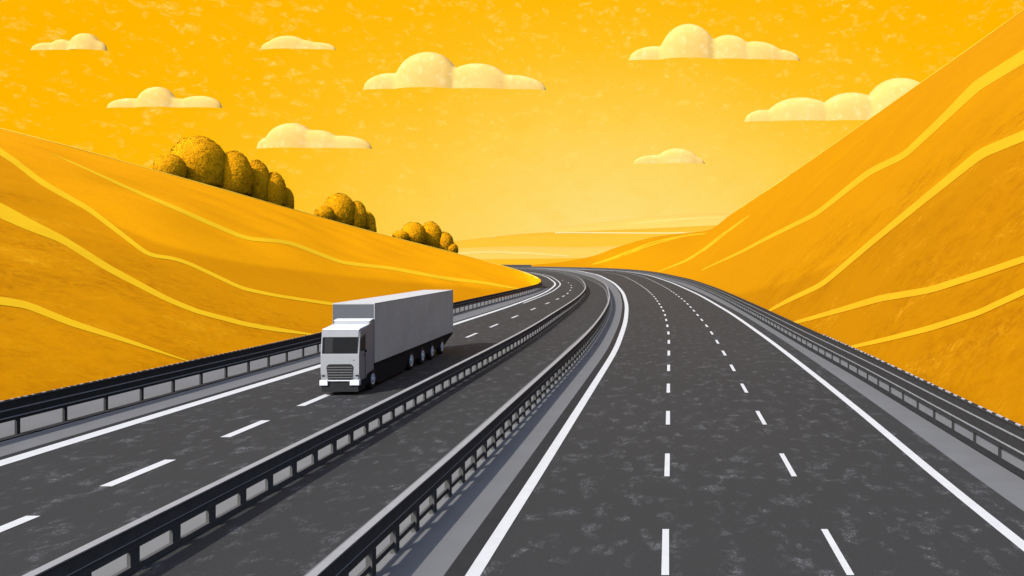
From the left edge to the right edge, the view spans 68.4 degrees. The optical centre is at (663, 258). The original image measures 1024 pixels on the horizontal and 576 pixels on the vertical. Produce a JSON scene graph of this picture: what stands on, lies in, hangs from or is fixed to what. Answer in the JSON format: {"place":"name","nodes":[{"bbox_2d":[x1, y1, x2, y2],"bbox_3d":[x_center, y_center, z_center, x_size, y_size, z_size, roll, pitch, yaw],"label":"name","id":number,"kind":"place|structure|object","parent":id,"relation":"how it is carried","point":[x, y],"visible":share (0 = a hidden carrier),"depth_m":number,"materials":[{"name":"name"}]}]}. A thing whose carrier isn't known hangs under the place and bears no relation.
{"place":"outdoors","nodes":[
{"label":"outdoors","id":0,"kind":"place"},
{"bbox_2d":[30,33,107,50],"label":"cloud","id":1,"kind":"structure","parent":0,"point":[84,41],"depth_m":2686.72,"materials":[{"name":"yellow"}]},
{"bbox_2d":[107,87,221,107],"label":"cloud","id":2,"kind":"structure","parent":0,"point":[157,97],"depth_m":2685.71,"materials":[{"name":"yellow"}]},
{"bbox_2d":[0,129,540,400],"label":"hill","id":3,"kind":"structure","parent":0,"point":[39,353],"depth_m":59.71,"materials":[{"name":"orange plant"}]},
{"bbox_2d":[0,297,187,360],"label":"path","id":4,"kind":"structure","parent":3,"relation":"on","point":[5,301],"depth_m":38.44,"materials":[{"name":"yellow"}]},
{"bbox_2d":[0,203,311,334],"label":"path","id":5,"kind":"structure","parent":3,"relation":"on","point":[10,215],"depth_m":50.76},
{"bbox_2d":[0,148,332,304],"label":"path","id":6,"kind":"structure","parent":3,"relation":"on","point":[26,170],"depth_m":62.20,"materials":[{"name":"yellow"}]},
{"bbox_2d":[153,154,186,177],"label":"bush","id":7,"kind":"object","parent":3,"relation":"on","point":[173,164],"visible":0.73,"depth_m":133.54,"materials":[{"name":"yellow plant"}]},
{"bbox_2d":[170,135,224,187],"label":"bush","id":8,"kind":"object","parent":3,"relation":"on","point":[203,157],"visible":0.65,"depth_m":139.82,"materials":[{"name":"yellow plant"}]},
{"bbox_2d":[220,150,252,195],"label":"bush","id":9,"kind":"object","parent":3,"relation":"on","point":[238,177],"visible":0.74,"depth_m":144.26,"materials":[{"name":"yellow plant"}]},
{"bbox_2d":[249,159,268,200],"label":"bush","id":10,"kind":"object","parent":3,"relation":"on","point":[260,172],"visible":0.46,"depth_m":150.64,"materials":[{"name":"yellow plant"}]},
{"bbox_2d":[267,172,286,205],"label":"bush","id":11,"kind":"object","parent":3,"relation":"on","point":[277,192],"visible":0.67,"depth_m":152.63,"materials":[{"name":"yellow plant"}]},
{"bbox_2d":[51,153,518,288],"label":"path","id":12,"kind":"structure","parent":3,"relation":"on","point":[203,220],"depth_m":87.84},
{"bbox_2d":[284,188,293,208],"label":"bush","id":13,"kind":"object","parent":3,"relation":"on","point":[290,200],"visible":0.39,"depth_m":157.07,"materials":[{"name":"yellow plant"}]},
{"bbox_2d":[314,205,334,219],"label":"bush","id":14,"kind":"object","parent":3,"relation":"on","point":[324,211],"visible":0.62,"depth_m":164.04,"materials":[{"name":"yellow plant"}]},
{"bbox_2d":[324,193,354,225],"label":"bush","id":15,"kind":"object","parent":3,"relation":"on","point":[341,205],"visible":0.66,"depth_m":169.22,"materials":[{"name":"yellow plant"}]},
{"bbox_2d":[352,201,366,228],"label":"bush","id":16,"kind":"object","parent":3,"relation":"on","point":[360,217],"visible":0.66,"depth_m":172.43,"materials":[{"name":"yellow plant"}]},
{"bbox_2d":[365,211,375,229],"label":"bush","id":17,"kind":"object","parent":3,"relation":"on","point":[370,218],"visible":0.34,"depth_m":176.84,"materials":[{"name":"yellow plant"}]},
{"bbox_2d":[367,224,376,231],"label":"bush","id":18,"kind":"object","parent":3,"relation":"on","point":[371,227],"visible":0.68,"depth_m":176.40,"materials":[{"name":"yellow plant"}]},
{"bbox_2d":[392,230,408,240],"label":"bush","id":19,"kind":"object","parent":3,"relation":"on","point":[402,234],"visible":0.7,"depth_m":183.66,"materials":[{"name":"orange plant"}]},
{"bbox_2d":[402,222,426,244],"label":"bush","id":20,"kind":"object","parent":3,"relation":"on","point":[416,231],"visible":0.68,"depth_m":188.06,"materials":[{"name":"yellow plant"}]},
{"bbox_2d":[422,221,441,247],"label":"bush","id":21,"kind":"object","parent":3,"relation":"on","point":[433,231],"visible":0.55,"depth_m":194.48,"materials":[{"name":"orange plant"}]},
{"bbox_2d":[439,231,453,250],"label":"bush","id":22,"kind":"object","parent":3,"relation":"on","point":[446,241],"visible":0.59,"depth_m":195.84,"materials":[{"name":"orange plant"}]},
{"bbox_2d":[447,243,458,252],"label":"bush","id":23,"kind":"object","parent":3,"relation":"on","point":[453,247],"visible":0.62,"depth_m":196.63,"materials":[{"name":"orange plant"}]},
{"bbox_2d":[260,36,335,49],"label":"cloud","id":24,"kind":"structure","parent":0,"point":[290,42],"depth_m":2687.52,"materials":[{"name":"yellow"}]},
{"bbox_2d":[256,123,371,148],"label":"cloud","id":25,"kind":"structure","parent":0,"point":[295,135],"depth_m":2678.19,"materials":[{"name":"yellow"}]},
{"bbox_2d":[319,290,452,391],"bbox_3d":[-14.825,4.093,40.954,2.045,3.990,16.940,0,0,-2],"label":"truck","id":26,"kind":"object","parent":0,"point":[368,343],"visible":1,"depth_m":35.62,"materials":[{"name":"grey paint"}]},
{"bbox_2d":[363,52,545,89],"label":"cloud","id":27,"kind":"structure","parent":0,"point":[427,69],"depth_m":2668.96,"materials":[{"name":"yellow"}]},
{"bbox_2d":[0,265,1023,575],"bbox_3d":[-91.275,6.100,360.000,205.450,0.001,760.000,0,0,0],"label":"road","id":28,"kind":"structure","parent":0,"point":[730,495],"depth_m":21.00,"materials":[{"name":"grey asphalt"}]},
{"bbox_2d":[0,288,547,456],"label":"shoulder","id":29,"kind":"object","parent":28,"relation":"on","point":[17,444],"visible":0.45,"depth_m":31.94},
{"bbox_2d":[0,282,542,441],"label":"guardrail","id":30,"kind":"object","parent":29,"relation":"on","point":[18,408],"visible":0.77,"depth_m":31.88,"materials":[{"name":"metal"}]},
{"bbox_2d":[0,288,549,459],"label":"gutter","id":31,"kind":"object","parent":28,"relation":"on","point":[78,435],"visible":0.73,"depth_m":28.83,"materials":[{"name":"concrete"}]},
{"bbox_2d":[0,272,555,465],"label":"lane marking","id":32,"kind":"object","parent":28,"relation":"on","point":[71,441],"visible":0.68,"depth_m":28.26,"materials":[{"name":"white paint"}]},
{"bbox_2d":[0,282,571,531],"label":"lane marking","id":33,"kind":"object","parent":28,"relation":"on","point":[14,523],"visible":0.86,"depth_m":21.21,"materials":[{"name":"white paint"}]},
{"bbox_2d":[92,270,583,575],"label":"verge","id":34,"kind":"structure","parent":28,"relation":"on","point":[120,563],"depth_m":18.86,"materials":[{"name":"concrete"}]},
{"bbox_2d":[22,268,585,575],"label":"median barrier","id":35,"kind":"object","parent":34,"relation":"on","point":[129,540],"visible":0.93,"depth_m":18.12,"materials":[{"name":"metal"}]},
{"bbox_2d":[304,274,609,575],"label":"verge","id":36,"kind":"structure","parent":28,"relation":"on","point":[388,558],"depth_m":18.69,"materials":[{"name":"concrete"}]},
{"bbox_2d":[306,267,609,575],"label":"median barrier","id":37,"kind":"object","parent":36,"relation":"on","point":[348,556],"visible":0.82,"depth_m":17.93,"materials":[{"name":"metal"}]},
{"bbox_2d":[378,269,621,575],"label":"shoulder","id":38,"kind":"object","parent":28,"relation":"on","point":[436,544],"visible":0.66,"depth_m":20.13},
{"bbox_2d":[444,273,624,575],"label":"gutter","id":39,"kind":"object","parent":28,"relation":"on","point":[463,562],"visible":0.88,"depth_m":19.59,"materials":[{"name":"concrete"}]},
{"bbox_2d":[525,272,560,302],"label":"lane marking","id":40,"kind":"object","parent":28,"relation":"on","point":[547,293],"visible":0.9,"depth_m":135.96,"materials":[{"name":"white paint"}]},
{"bbox_2d":[465,269,627,575],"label":"lane marking","id":41,"kind":"object","parent":28,"relation":"on","point":[481,561],"visible":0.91,"depth_m":20.67,"materials":[{"name":"white paint"}]},
{"bbox_2d":[605,272,669,574],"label":"lane marking","id":42,"kind":"object","parent":28,"relation":"on","point":[665,552],"visible":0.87,"depth_m":16.29,"materials":[{"name":"white paint"}]},
{"bbox_2d":[621,272,853,574],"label":"lane marking","id":43,"kind":"object","parent":28,"relation":"on","point":[839,555],"visible":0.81,"depth_m":16.29,"materials":[{"name":"white paint"}]},
{"bbox_2d":[571,269,1023,550],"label":"lane marking","id":44,"kind":"object","parent":28,"relation":"on","point":[1010,535],"visible":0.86,"depth_m":22.72,"materials":[{"name":"white paint"}]},
{"bbox_2d":[573,269,1023,510],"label":"shoulder","id":45,"kind":"object","parent":28,"relation":"on","point":[1003,481],"visible":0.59,"depth_m":25.40},
{"bbox_2d":[523,266,1023,479],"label":"guardrail","id":46,"kind":"object","parent":45,"relation":"on","point":[981,430],"visible":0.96,"depth_m":30.09,"materials":[{"name":"metal"}]},
{"bbox_2d":[0,0,1023,240],"bbox_3d":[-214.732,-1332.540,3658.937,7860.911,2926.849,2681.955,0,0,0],"label":"sky","id":47,"kind":"structure","parent":0,"point":[585,130],"depth_m":4664.26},
{"bbox_2d":[458,251,569,256],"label":"path","id":48,"kind":"structure","parent":0,"point":[477,252],"depth_m":1015.79,"materials":[{"name":"yellow"}]},
{"bbox_2d":[499,264,534,264],"bbox_3d":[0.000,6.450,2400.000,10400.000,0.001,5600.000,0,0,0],"label":"ground","id":49,"kind":"structure","parent":0,"point":[516,264],"depth_m":814.25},
{"bbox_2d":[481,258,581,263],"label":"hill","id":50,"kind":"structure","parent":0,"point":[521,261],"depth_m":914.68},
{"bbox_2d":[458,246,618,258],"bbox_3d":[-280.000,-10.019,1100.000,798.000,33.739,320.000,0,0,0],"label":"hill","id":51,"kind":"structure","parent":0,"point":[579,252],"depth_m":1024.43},
{"bbox_2d":[454,225,716,247],"bbox_3d":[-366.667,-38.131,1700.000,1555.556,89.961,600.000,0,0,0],"label":"hill","id":52,"kind":"structure","parent":0,"point":[550,239],"depth_m":1575.25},
{"bbox_2d":[488,232,688,237],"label":"path","id":53,"kind":"structure","parent":0,"point":[626,232],"depth_m":1602.77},
{"bbox_2d":[485,213,731,237],"bbox_3d":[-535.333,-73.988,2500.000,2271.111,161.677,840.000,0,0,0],"label":"hill","id":54,"kind":"structure","parent":0,"point":[616,225],"depth_m":2368.91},
{"bbox_2d":[633,148,704,163],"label":"cloud","id":55,"kind":"structure","parent":0,"point":[677,155],"depth_m":2686.69,"materials":[{"name":"yellow"}]},
{"bbox_2d":[627,217,723,224],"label":"path","id":56,"kind":"structure","parent":0,"point":[676,219],"depth_m":2373.90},
{"bbox_2d":[628,24,799,60],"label":"cloud","id":57,"kind":"structure","parent":0,"point":[688,40],"depth_m":2670.69,"materials":[{"name":"yellow"}]},
{"bbox_2d":[531,10,1023,425],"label":"hill","id":58,"kind":"structure","parent":0,"point":[970,220],"depth_m":61.60,"materials":[{"name":"orange plant"}]},
{"bbox_2d":[593,233,706,264],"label":"path","id":59,"kind":"structure","parent":58,"relation":"on","point":[636,249],"depth_m":417.02,"materials":[{"name":"yellow"}]},
{"bbox_2d":[658,215,749,271],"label":"path","id":60,"kind":"structure","parent":58,"relation":"on","point":[710,244],"depth_m":254.76,"materials":[{"name":"yellow"}]},
{"bbox_2d":[701,50,1023,269],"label":"path","id":61,"kind":"structure","parent":58,"relation":"on","point":[990,77],"depth_m":82.53,"materials":[{"name":"yellow"}]},
{"bbox_2d":[769,130,1023,310],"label":"path","id":62,"kind":"structure","parent":58,"relation":"on","point":[979,155],"depth_m":57.64,"materials":[{"name":"yellow"}]},
{"bbox_2d":[794,256,1023,322],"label":"path","id":63,"kind":"structure","parent":58,"relation":"on","point":[949,283],"depth_m":41.97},
{"bbox_2d":[851,288,1023,347],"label":"path","id":64,"kind":"structure","parent":58,"relation":"on","point":[1000,302],"depth_m":35.62,"materials":[{"name":"yellow"}]},
{"bbox_2d":[744,78,919,121],"bbox_3d":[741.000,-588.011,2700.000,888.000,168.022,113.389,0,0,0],"label":"cloud","id":65,"kind":"structure","parent":0,"point":[861,106],"depth_m":2669.97,"materials":[{"name":"yellow"}]}
]}

